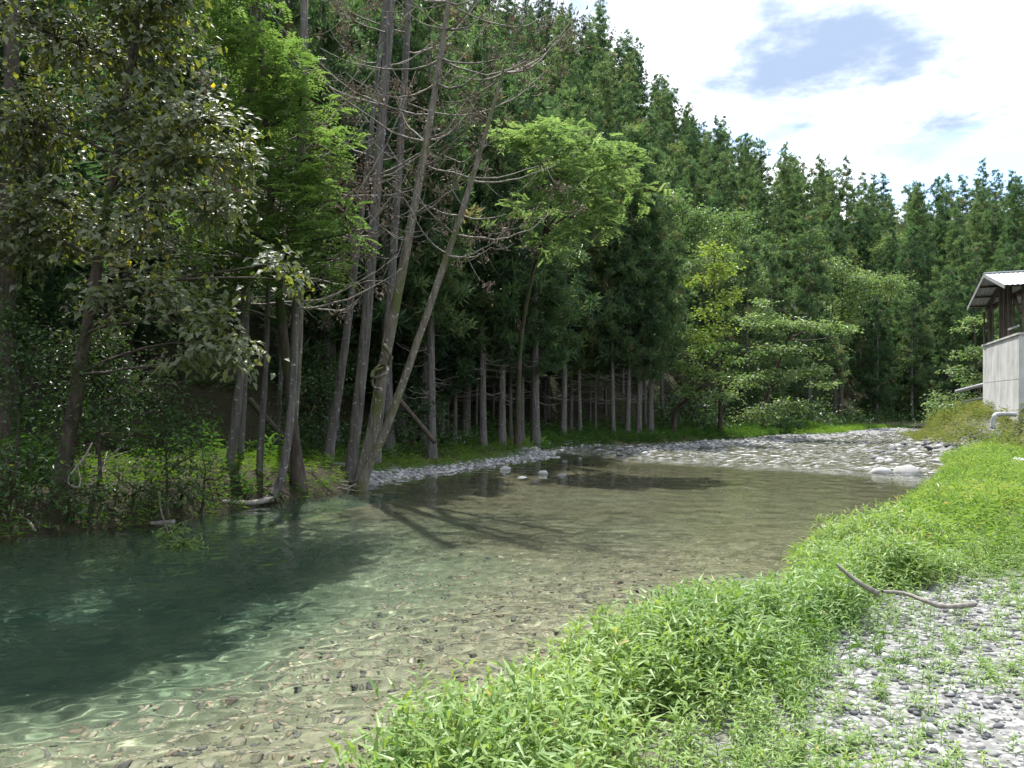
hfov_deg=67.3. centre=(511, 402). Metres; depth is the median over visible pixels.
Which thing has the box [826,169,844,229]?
cedar tree
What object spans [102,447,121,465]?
dead twig
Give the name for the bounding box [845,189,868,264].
cedar tree
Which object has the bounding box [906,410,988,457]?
bank gravel
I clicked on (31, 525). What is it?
sloping pole
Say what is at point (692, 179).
cedar tree
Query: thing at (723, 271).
lime maple
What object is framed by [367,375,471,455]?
evergreen shrub
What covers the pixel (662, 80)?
cedar tree
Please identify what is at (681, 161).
cedar tree
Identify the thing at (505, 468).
boulder
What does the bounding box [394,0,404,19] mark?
cedar tree
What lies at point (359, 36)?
cedar tree
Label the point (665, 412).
evergreen shrub
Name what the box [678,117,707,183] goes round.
cedar tree
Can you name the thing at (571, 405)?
plantation cedar
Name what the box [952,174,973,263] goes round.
cedar tree
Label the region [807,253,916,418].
hillside broadleaf
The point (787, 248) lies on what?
hillside broadleaf
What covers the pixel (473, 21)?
cedar tree
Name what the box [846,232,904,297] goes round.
hillside broadleaf
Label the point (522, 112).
plantation cedar
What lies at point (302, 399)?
evergreen shrub
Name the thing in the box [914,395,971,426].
riverside bush
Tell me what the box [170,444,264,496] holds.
bank bush
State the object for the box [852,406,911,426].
evergreen shrub
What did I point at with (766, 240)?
cedar tree
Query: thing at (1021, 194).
cedar tree
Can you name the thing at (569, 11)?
cedar tree
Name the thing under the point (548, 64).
cedar tree
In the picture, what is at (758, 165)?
cedar tree
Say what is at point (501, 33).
cedar tree
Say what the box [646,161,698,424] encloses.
plantation cedar
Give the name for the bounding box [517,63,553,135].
cedar tree
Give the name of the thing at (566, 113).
plantation cedar
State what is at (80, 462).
hanging vine
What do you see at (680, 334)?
cedar tree
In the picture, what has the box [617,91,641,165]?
cedar tree
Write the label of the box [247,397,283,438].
fallen trunk
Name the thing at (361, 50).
cedar tree
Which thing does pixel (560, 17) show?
cedar tree
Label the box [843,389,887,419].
evergreen shrub
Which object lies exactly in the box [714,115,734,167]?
cedar tree
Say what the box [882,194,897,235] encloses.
cedar tree
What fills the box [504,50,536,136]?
cedar tree
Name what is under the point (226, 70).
cedar tree
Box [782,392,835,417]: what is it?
evergreen shrub
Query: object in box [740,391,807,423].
evergreen shrub
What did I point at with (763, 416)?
layered maple
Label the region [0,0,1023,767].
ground
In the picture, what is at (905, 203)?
cedar tree
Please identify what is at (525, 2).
cedar tree
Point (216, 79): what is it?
cedar tree
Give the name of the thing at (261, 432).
thin bank cedar
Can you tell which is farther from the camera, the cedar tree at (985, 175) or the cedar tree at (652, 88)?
the cedar tree at (985, 175)
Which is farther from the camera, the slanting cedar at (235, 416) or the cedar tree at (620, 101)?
the cedar tree at (620, 101)
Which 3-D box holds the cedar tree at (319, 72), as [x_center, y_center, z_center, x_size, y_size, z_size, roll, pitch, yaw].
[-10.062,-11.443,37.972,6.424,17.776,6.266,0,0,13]
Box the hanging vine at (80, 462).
[67,442,92,487]
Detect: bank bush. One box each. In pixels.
[0,419,87,525]
[10,443,134,536]
[87,446,212,526]
[133,469,222,517]
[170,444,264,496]
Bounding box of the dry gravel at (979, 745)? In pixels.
[661,566,1023,767]
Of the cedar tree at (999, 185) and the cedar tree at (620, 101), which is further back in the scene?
the cedar tree at (999, 185)
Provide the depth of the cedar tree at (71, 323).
21.98 m
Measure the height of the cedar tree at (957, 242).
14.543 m
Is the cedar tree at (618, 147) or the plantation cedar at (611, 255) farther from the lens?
the cedar tree at (618, 147)
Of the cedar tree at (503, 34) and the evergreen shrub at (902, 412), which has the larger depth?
the cedar tree at (503, 34)
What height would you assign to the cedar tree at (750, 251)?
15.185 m
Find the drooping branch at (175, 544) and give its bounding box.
[152,491,208,550]
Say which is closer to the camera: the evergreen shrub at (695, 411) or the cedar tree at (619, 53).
the evergreen shrub at (695, 411)
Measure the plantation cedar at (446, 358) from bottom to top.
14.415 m
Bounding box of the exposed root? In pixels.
[270,492,286,502]
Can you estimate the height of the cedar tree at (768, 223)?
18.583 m
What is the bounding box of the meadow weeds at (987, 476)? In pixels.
[782,429,1023,581]
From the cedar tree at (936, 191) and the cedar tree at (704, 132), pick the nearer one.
the cedar tree at (936, 191)
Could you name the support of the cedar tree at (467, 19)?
on the ground at (218, 396)
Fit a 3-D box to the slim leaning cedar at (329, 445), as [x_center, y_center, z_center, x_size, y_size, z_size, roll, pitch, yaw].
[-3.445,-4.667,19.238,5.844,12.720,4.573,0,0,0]
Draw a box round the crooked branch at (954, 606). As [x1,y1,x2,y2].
[881,590,976,608]
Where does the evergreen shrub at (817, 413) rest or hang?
on the ground at (218, 396)
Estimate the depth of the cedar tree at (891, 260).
84.09 m
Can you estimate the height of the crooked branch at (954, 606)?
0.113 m
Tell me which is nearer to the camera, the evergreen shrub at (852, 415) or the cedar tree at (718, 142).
the evergreen shrub at (852, 415)
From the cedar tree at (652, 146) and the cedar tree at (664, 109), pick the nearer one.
the cedar tree at (652, 146)
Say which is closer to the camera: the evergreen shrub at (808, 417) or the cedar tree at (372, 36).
the cedar tree at (372, 36)
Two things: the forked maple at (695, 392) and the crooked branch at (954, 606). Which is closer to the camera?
the crooked branch at (954, 606)
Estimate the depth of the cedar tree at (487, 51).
52.15 m
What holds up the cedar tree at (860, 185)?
on the ground at (218, 396)
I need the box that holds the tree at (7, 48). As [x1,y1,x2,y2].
[0,0,213,468]
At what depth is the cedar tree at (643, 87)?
121.46 m
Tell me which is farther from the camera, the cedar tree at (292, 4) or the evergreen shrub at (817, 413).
the evergreen shrub at (817, 413)
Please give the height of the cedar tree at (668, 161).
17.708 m
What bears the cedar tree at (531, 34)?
on the ground at (218, 396)
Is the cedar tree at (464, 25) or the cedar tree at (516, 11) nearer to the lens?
the cedar tree at (464, 25)
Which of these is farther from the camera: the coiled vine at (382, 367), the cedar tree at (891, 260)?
the cedar tree at (891, 260)
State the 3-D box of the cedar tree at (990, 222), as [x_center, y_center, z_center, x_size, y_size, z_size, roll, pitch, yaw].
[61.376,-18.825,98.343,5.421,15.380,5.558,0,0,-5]
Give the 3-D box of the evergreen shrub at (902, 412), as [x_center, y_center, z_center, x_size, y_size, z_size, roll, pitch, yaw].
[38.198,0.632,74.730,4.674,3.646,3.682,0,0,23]
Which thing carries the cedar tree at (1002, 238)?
on the ground at (218, 396)
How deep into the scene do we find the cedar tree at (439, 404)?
35.74 m
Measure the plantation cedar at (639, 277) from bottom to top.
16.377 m
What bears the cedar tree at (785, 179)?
on the ground at (218, 396)
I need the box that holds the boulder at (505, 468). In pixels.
[500,466,510,469]
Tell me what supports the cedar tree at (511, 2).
on the ground at (218, 396)
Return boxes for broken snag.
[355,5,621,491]
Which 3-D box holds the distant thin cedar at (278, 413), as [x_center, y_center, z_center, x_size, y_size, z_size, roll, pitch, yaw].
[-5.500,-3.529,21.430,4.506,9.885,3.819,0,0,35]
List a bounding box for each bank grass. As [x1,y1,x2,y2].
[0,422,847,535]
[529,418,860,450]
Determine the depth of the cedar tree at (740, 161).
88.67 m
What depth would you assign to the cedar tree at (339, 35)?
50.42 m
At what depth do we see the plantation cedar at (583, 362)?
38.03 m
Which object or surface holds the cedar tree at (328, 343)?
on the ground at (218, 396)
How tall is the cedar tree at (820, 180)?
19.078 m
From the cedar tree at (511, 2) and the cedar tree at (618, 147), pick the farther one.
the cedar tree at (511, 2)
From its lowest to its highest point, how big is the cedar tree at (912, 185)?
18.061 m
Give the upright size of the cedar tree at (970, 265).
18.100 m
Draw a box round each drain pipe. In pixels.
[955,383,982,392]
[962,397,982,402]
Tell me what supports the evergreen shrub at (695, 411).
on the ground at (218, 396)
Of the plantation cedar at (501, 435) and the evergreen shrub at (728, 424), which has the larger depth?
the evergreen shrub at (728, 424)
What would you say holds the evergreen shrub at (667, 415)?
on the ground at (218, 396)
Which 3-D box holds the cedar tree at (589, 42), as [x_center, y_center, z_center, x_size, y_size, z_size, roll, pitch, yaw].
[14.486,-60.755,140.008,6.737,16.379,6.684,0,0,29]
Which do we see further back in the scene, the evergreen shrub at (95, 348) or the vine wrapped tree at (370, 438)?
the vine wrapped tree at (370, 438)
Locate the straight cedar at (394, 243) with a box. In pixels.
[313,0,536,462]
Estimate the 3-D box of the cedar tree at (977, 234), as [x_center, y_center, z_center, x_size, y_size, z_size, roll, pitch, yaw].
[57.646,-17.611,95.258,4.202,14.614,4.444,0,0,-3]
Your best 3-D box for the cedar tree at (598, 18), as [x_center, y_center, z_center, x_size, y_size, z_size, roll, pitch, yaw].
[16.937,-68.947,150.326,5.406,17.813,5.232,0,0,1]
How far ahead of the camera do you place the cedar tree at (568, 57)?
127.46 m
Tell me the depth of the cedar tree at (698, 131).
128.03 m
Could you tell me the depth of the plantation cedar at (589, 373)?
39.92 m
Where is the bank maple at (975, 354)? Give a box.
[921,315,998,411]
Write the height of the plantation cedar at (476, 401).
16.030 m
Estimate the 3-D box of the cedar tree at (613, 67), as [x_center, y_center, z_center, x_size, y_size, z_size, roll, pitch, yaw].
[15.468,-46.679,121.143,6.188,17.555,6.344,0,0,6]
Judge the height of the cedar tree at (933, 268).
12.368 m
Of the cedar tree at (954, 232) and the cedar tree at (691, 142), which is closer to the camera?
the cedar tree at (954, 232)
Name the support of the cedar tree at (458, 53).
on the ground at (218, 396)
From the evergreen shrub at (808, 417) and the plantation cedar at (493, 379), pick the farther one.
the evergreen shrub at (808, 417)
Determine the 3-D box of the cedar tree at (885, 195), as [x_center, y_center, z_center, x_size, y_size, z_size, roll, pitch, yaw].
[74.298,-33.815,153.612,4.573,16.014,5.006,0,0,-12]
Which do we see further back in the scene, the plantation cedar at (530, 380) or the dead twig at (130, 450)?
the plantation cedar at (530, 380)
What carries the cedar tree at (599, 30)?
on the ground at (218, 396)
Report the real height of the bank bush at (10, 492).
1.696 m
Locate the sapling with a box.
[163,412,252,519]
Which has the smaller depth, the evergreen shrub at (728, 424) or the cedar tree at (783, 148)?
the evergreen shrub at (728, 424)
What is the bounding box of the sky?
[467,0,1023,223]
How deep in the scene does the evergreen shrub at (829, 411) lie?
68.42 m
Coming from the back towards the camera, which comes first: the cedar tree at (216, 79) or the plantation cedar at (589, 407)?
the plantation cedar at (589, 407)
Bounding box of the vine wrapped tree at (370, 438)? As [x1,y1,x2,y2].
[270,0,571,489]
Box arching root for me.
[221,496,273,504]
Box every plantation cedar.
[369,2,497,458]
[404,155,441,438]
[414,185,478,439]
[434,76,498,445]
[435,5,554,447]
[450,88,498,437]
[461,70,556,445]
[485,93,545,440]
[486,66,576,441]
[486,355,516,429]
[495,76,602,446]
[505,191,554,428]
[528,177,561,428]
[538,84,617,435]
[549,128,604,432]
[549,130,620,435]
[567,154,609,427]
[570,160,635,427]
[576,168,646,435]
[586,121,667,432]
[592,167,617,414]
[596,122,678,435]
[615,142,688,432]
[618,175,628,393]
[623,192,677,428]
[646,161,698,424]
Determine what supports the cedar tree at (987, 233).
on the ground at (218, 396)
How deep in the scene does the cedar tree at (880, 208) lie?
128.68 m
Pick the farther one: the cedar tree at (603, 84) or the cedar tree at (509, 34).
the cedar tree at (509, 34)
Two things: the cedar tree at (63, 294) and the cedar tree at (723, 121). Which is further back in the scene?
the cedar tree at (723, 121)
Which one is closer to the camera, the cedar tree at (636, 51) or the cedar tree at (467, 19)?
the cedar tree at (467, 19)
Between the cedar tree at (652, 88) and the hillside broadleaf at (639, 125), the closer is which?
the hillside broadleaf at (639, 125)
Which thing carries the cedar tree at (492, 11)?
on the ground at (218, 396)
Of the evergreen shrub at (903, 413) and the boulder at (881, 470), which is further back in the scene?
the evergreen shrub at (903, 413)
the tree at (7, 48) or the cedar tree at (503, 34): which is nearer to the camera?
the tree at (7, 48)
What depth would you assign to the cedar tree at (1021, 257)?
86.33 m
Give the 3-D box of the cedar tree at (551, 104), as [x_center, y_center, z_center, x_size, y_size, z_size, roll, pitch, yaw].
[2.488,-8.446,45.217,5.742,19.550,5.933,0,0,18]
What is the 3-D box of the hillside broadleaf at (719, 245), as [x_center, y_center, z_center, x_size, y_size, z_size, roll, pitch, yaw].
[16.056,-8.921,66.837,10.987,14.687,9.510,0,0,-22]
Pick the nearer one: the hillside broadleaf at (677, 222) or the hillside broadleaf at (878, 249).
the hillside broadleaf at (677, 222)
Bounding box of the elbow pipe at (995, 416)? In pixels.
[990,412,1016,428]
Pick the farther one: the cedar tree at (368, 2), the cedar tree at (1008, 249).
the cedar tree at (1008, 249)
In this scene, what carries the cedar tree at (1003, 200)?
on the ground at (218, 396)
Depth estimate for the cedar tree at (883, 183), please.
158.14 m
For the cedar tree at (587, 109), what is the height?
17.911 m
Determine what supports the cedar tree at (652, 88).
on the ground at (218, 396)
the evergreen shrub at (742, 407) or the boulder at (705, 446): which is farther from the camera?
the evergreen shrub at (742, 407)
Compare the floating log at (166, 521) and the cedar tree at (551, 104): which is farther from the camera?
the cedar tree at (551, 104)
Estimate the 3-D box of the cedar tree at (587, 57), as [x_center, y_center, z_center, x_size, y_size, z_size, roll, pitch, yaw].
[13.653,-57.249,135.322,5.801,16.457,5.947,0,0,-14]
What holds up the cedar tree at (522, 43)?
on the ground at (218, 396)
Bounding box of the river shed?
[967,270,1023,423]
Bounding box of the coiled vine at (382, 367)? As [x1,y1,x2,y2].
[370,343,392,390]
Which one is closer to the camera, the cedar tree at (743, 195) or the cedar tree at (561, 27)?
the cedar tree at (743, 195)
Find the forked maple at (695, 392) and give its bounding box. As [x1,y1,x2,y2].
[664,340,751,433]
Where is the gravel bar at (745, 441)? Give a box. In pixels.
[617,427,920,452]
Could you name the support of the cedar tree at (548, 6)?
on the ground at (218, 396)
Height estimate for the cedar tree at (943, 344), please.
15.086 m
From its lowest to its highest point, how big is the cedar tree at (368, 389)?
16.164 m
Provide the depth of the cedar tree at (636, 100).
112.38 m
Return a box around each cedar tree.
[0,0,111,311]
[0,0,138,383]
[0,0,155,419]
[0,30,135,417]
[44,0,228,412]
[68,0,209,336]
[112,0,280,326]
[177,0,280,290]
[180,0,357,347]
[222,0,375,347]
[236,0,411,441]
[267,0,341,268]
[287,54,411,398]
[290,85,371,369]
[308,0,474,456]
[319,14,485,441]
[321,1,370,105]
[342,0,371,61]
[351,32,369,61]
[351,32,501,446]
[351,59,378,113]
[357,0,380,64]
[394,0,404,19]
[410,110,462,437]
[424,50,446,82]
[428,8,452,71]
[442,64,507,440]
[449,0,469,65]
[453,30,475,86]
[457,0,471,47]
[464,0,481,47]
[465,29,487,87]
[468,5,483,61]
[474,13,514,105]
[482,0,503,24]
[489,3,504,37]
[492,12,508,70]
[493,13,510,74]
[496,0,520,25]
[500,1,512,42]
[501,23,513,52]
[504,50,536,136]
[506,35,527,106]
[508,3,523,42]
[508,36,537,108]
[510,14,525,73]
[512,27,525,64]
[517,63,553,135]
[519,0,529,26]
[521,14,545,82]
[522,51,544,107]
[523,2,542,54]
[525,23,546,73]
[528,0,552,60]
[531,52,552,104]
[536,10,563,76]
[540,97,558,419]
[543,0,560,63]
[543,42,562,98]
[546,8,574,75]
[546,14,573,91]
[546,48,568,110]
[550,2,565,60]
[551,35,585,99]
[553,80,574,137]
[556,13,580,65]
[560,69,584,126]
[564,59,585,119]
[564,102,589,174]
[565,3,578,44]
[568,125,614,217]
[571,59,594,118]
[574,14,589,68]
[577,84,604,150]
[578,23,598,74]
[578,31,598,95]
[581,14,594,55]
[582,69,611,135]
[585,57,623,150]
[585,73,600,128]
[586,24,615,104]
[588,111,621,183]
[590,0,611,54]
[591,3,611,60]
[592,46,616,133]
[602,36,617,83]
[604,51,621,124]
[609,83,635,133]
[610,36,628,107]
[611,115,630,181]
[615,52,645,117]
[615,62,643,132]
[615,146,629,194]
[616,38,629,82]
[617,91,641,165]
[617,157,687,397]
[618,28,635,65]
[622,82,647,133]
[623,37,634,69]
[623,56,653,127]
[631,36,652,111]
[638,112,659,166]
[644,75,669,135]
[647,103,667,153]
[647,143,665,214]
[648,73,662,132]
[650,73,685,179]
[653,122,684,194]
[654,90,677,158]
[660,151,691,257]
[662,184,702,359]
[665,86,685,161]
[669,146,689,204]
[672,134,697,195]
[674,157,719,307]
[675,117,700,179]
[676,127,704,191]
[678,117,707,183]
[679,102,696,139]
[679,103,693,155]
[681,154,703,212]
[684,209,716,341]
[686,119,707,155]
[686,167,725,294]
[691,192,738,327]
[695,120,721,171]
[695,131,725,204]
[701,151,742,295]
[702,112,736,231]
[704,234,798,421]
[709,127,728,191]
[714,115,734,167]
[716,227,758,375]
[720,188,770,309]
[721,128,737,219]
[724,134,758,251]
[729,229,807,401]
[732,242,807,413]
[733,134,766,233]
[734,135,749,165]
[735,132,758,202]
[736,147,763,223]
[746,137,786,283]
[748,176,787,299]
[751,138,771,215]
[758,183,798,320]
[767,150,796,257]
[768,162,785,218]
[771,141,791,205]
[778,161,791,214]
[778,209,853,416]
[780,162,823,290]
[782,153,820,268]
[784,166,831,316]
[801,204,870,415]
[808,152,832,245]
[809,166,866,310]
[811,158,837,241]
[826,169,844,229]
[837,154,855,229]
[844,270,889,413]
[844,292,901,420]
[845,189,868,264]
[846,211,883,319]
[849,172,881,262]
[849,183,889,300]
[866,183,883,244]
[868,278,931,408]
[870,172,886,245]
[870,201,889,275]
[872,227,903,331]
[875,171,899,224]
[875,199,903,302]
[877,193,888,227]
[879,280,949,419]
[880,226,940,364]
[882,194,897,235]
[891,183,928,294]
[891,189,940,297]
[896,180,944,313]
[901,183,916,226]
[915,276,982,397]
[920,264,982,402]
[921,176,953,274]
[923,265,959,374]
[924,192,968,305]
[927,171,966,279]
[936,207,979,316]
[937,197,984,296]
[942,241,995,398]
[943,235,987,348]
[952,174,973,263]
[959,201,996,311]
[963,188,995,255]
[964,178,983,237]
[966,188,994,260]
[968,157,993,207]
[977,196,1013,278]
[977,268,998,369]
[978,253,1020,364]
[979,207,997,268]
[982,231,1021,323]
[985,243,1023,338]
[986,168,1012,235]
[986,208,1014,266]
[990,189,1015,252]
[994,176,1023,269]
[1003,169,1021,251]
[1009,184,1023,270]
[1012,306,1020,332]
[1016,176,1023,251]
[1018,246,1023,268]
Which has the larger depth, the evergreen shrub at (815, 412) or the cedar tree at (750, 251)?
the cedar tree at (750, 251)
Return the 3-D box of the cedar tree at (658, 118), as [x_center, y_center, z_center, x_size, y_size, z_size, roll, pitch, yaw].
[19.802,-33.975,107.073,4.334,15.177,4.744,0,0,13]
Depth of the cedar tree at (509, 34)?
131.94 m
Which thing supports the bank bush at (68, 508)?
on the ground at (218, 396)
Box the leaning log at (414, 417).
[393,393,436,443]
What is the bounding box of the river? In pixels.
[0,425,945,767]
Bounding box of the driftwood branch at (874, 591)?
[835,563,879,595]
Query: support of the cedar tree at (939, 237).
on the ground at (218, 396)
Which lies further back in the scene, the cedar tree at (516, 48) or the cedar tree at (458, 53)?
the cedar tree at (516, 48)
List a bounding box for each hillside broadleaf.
[620,120,687,175]
[660,185,769,382]
[662,219,752,383]
[663,213,691,236]
[664,246,751,418]
[770,225,874,310]
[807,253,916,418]
[842,260,917,384]
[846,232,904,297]
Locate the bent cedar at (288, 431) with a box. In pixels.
[194,0,439,499]
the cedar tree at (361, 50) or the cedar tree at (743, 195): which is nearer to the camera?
the cedar tree at (361, 50)
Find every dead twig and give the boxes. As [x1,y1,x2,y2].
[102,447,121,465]
[113,441,152,457]
[129,466,170,480]
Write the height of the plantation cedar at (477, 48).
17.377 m
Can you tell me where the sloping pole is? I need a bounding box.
[27,519,36,531]
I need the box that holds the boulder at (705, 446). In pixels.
[700,444,712,448]
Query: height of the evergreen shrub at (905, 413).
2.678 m
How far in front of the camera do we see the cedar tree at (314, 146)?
33.62 m
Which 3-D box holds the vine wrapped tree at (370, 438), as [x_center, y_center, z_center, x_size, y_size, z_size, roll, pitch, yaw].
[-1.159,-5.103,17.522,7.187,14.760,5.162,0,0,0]
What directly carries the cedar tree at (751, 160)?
on the ground at (218, 396)
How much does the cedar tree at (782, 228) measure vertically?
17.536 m
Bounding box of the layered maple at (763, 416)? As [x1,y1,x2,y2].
[695,297,863,428]
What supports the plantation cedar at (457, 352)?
on the ground at (218, 396)
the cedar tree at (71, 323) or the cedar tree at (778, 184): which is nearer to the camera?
the cedar tree at (71, 323)
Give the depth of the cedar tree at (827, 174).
122.60 m
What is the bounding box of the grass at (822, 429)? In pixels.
[777,421,911,434]
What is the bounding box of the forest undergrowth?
[0,253,986,525]
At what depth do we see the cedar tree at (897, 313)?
75.58 m
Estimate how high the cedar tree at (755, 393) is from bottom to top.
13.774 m
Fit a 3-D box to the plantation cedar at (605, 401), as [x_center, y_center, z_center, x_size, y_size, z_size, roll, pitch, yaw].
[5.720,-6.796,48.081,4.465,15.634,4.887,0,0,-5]
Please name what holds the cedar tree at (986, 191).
on the ground at (218, 396)
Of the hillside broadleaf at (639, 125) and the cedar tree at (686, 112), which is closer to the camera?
the hillside broadleaf at (639, 125)
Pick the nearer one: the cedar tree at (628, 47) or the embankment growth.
the embankment growth
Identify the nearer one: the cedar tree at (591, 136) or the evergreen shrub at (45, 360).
the evergreen shrub at (45, 360)
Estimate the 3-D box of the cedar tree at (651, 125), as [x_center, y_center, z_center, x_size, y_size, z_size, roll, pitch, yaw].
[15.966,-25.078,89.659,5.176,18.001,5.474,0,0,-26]
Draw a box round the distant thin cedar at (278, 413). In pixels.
[214,104,387,449]
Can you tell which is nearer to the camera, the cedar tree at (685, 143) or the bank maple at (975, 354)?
the bank maple at (975, 354)
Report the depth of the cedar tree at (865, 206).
95.23 m
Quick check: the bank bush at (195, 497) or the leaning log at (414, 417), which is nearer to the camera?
the bank bush at (195, 497)
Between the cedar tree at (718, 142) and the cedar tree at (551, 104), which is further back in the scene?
the cedar tree at (718, 142)
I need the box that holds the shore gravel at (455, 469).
[344,440,600,484]
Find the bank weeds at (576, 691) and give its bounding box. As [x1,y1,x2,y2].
[302,499,1023,767]
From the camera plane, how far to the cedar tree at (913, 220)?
91.61 m
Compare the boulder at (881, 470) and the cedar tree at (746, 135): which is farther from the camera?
the cedar tree at (746, 135)
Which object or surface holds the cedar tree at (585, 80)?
on the ground at (218, 396)
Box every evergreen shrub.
[0,264,109,481]
[5,304,178,482]
[93,349,243,515]
[261,346,363,455]
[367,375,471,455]
[642,388,702,428]
[653,383,717,432]
[656,399,703,430]
[672,392,693,417]
[683,407,741,429]
[689,386,751,422]
[724,388,776,420]
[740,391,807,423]
[743,413,806,432]
[745,404,794,429]
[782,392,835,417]
[789,396,833,418]
[792,399,836,420]
[799,400,832,421]
[803,408,849,426]
[812,395,844,418]
[837,401,871,423]
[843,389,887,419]
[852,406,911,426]
[885,392,925,417]
[885,400,921,420]
[888,389,928,421]
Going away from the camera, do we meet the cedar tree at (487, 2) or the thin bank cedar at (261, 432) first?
the thin bank cedar at (261, 432)
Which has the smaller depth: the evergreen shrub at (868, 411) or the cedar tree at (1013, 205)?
the evergreen shrub at (868, 411)
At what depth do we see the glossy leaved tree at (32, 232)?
11.89 m
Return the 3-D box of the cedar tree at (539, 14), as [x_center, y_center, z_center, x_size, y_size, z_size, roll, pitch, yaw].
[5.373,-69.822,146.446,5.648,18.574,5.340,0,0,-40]
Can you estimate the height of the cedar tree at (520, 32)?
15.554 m
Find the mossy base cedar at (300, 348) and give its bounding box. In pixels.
[168,4,430,470]
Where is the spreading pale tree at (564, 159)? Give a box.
[481,114,671,448]
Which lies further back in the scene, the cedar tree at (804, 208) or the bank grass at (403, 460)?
the cedar tree at (804, 208)
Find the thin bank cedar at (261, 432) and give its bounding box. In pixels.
[148,151,405,471]
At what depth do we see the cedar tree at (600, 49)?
115.76 m
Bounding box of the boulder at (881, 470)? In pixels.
[868,467,891,473]
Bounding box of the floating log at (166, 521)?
[150,519,175,523]
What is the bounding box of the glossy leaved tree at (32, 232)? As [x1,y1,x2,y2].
[0,0,325,486]
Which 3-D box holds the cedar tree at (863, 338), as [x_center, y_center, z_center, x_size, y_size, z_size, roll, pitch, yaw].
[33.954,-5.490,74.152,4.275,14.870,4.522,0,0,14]
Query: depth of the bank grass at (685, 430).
39.07 m
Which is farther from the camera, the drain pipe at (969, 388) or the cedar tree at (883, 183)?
the cedar tree at (883, 183)
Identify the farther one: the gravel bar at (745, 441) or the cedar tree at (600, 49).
the cedar tree at (600, 49)
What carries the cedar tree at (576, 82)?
on the ground at (218, 396)
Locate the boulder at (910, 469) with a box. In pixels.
[892,464,921,473]
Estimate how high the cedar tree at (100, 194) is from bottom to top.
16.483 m
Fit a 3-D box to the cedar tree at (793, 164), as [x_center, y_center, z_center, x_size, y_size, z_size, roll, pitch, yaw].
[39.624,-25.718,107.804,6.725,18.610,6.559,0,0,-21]
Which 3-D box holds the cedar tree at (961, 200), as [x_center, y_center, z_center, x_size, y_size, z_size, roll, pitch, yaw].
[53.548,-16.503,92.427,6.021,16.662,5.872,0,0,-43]
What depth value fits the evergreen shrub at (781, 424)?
48.95 m
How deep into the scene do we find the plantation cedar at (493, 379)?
40.94 m
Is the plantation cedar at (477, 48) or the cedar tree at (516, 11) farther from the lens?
the cedar tree at (516, 11)
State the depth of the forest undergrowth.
20.59 m
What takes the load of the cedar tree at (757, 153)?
on the ground at (218, 396)
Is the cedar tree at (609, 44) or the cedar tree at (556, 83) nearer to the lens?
the cedar tree at (556, 83)
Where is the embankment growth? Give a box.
[896,397,1023,446]
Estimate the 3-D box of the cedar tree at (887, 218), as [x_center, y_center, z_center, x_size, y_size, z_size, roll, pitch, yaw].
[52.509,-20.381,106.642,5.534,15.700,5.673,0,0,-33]
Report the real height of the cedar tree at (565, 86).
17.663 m
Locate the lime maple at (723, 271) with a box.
[676,238,748,433]
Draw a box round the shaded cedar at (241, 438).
[143,85,362,457]
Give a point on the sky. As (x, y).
(922, 91)
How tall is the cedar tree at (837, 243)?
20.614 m
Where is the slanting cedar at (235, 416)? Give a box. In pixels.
[133,0,403,469]
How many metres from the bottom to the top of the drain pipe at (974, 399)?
0.336 m
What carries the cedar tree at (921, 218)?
on the ground at (218, 396)
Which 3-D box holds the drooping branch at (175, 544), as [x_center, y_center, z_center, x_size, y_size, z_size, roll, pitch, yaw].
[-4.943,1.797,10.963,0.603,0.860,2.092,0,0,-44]
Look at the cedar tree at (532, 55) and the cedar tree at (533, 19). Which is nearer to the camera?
the cedar tree at (532, 55)
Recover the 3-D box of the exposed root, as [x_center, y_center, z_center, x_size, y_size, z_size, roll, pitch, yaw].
[-4.625,1.877,15.207,0.040,0.173,0.443,0,0,27]
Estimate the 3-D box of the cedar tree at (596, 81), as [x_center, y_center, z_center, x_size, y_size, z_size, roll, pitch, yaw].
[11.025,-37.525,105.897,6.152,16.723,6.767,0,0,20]
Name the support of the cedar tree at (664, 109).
on the ground at (218, 396)
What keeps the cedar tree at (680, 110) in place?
on the ground at (218, 396)
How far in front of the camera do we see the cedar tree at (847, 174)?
133.94 m
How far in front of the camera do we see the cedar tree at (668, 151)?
85.88 m
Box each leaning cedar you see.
[218,0,485,479]
[285,0,490,461]
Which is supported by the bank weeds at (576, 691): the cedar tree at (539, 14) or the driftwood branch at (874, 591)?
the driftwood branch at (874, 591)
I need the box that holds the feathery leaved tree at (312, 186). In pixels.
[138,0,382,492]
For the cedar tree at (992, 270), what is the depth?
80.78 m
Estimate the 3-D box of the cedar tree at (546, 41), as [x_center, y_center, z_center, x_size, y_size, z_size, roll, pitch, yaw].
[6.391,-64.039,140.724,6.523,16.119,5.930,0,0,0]
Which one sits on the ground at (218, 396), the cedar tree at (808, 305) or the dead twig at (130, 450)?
the cedar tree at (808, 305)
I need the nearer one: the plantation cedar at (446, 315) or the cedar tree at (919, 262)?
the plantation cedar at (446, 315)
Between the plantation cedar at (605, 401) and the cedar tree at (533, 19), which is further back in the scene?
the cedar tree at (533, 19)
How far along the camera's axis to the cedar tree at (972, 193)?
136.27 m
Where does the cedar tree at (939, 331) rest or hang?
on the ground at (218, 396)
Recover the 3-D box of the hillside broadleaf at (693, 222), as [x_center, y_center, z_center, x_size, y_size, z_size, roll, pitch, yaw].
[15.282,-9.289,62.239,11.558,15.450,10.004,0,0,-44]

